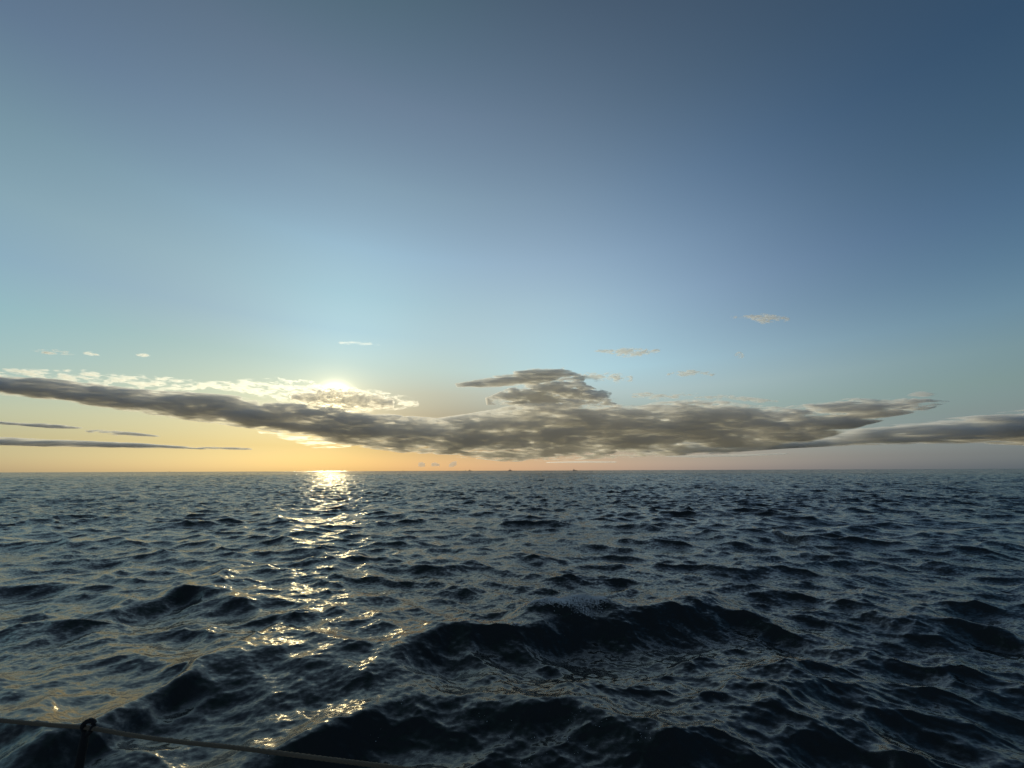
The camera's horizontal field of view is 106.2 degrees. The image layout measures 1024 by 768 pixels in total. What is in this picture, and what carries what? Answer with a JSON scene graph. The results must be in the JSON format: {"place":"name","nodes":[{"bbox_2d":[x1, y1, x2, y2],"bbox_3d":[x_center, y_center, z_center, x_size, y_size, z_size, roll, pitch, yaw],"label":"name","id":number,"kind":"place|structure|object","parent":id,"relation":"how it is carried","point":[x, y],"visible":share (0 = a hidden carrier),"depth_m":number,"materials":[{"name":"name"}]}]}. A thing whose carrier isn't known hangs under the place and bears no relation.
{"place":"outdoors","nodes":[
{"label":"outdoors","id":0,"kind":"place"},
{"bbox_2d":[0,469,1023,767],"bbox_3d":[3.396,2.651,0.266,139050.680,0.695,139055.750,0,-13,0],"label":"sea","id":1,"kind":"structure","parent":0,"point":[820,619],"depth_m":6.73,"materials":[{"name":"blue liquid"}]},
{"bbox_2d":[514,588,608,625],"bbox_3d":[0.873,3.788,6.671,1.996,0.375,0.725,4,-13,-17],"label":"crest foam","id":2,"kind":"object","parent":1,"relation":"on","point":[581,596],"visible":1,"depth_m":6.80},
{"bbox_2d":[0,0,1023,471],"label":"sky","id":3,"kind":"structure","parent":0,"point":[236,235],"materials":[{"name":"blue"}]},
{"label":"boat deck","id":4,"kind":"structure","parent":0,"visible":0},
{"bbox_2d":[74,718,96,767],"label":"railing stanchion","id":5,"kind":"object","parent":4,"relation":"on","point":[82,749],"visible":1,"depth_m":1.47,"materials":[{"name":"metal"}]},
{"bbox_2d":[0,718,414,767],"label":"lifeline rope","id":6,"kind":"object","parent":5,"relation":"attached to","point":[218,745],"visible":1,"depth_m":1.42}
]}

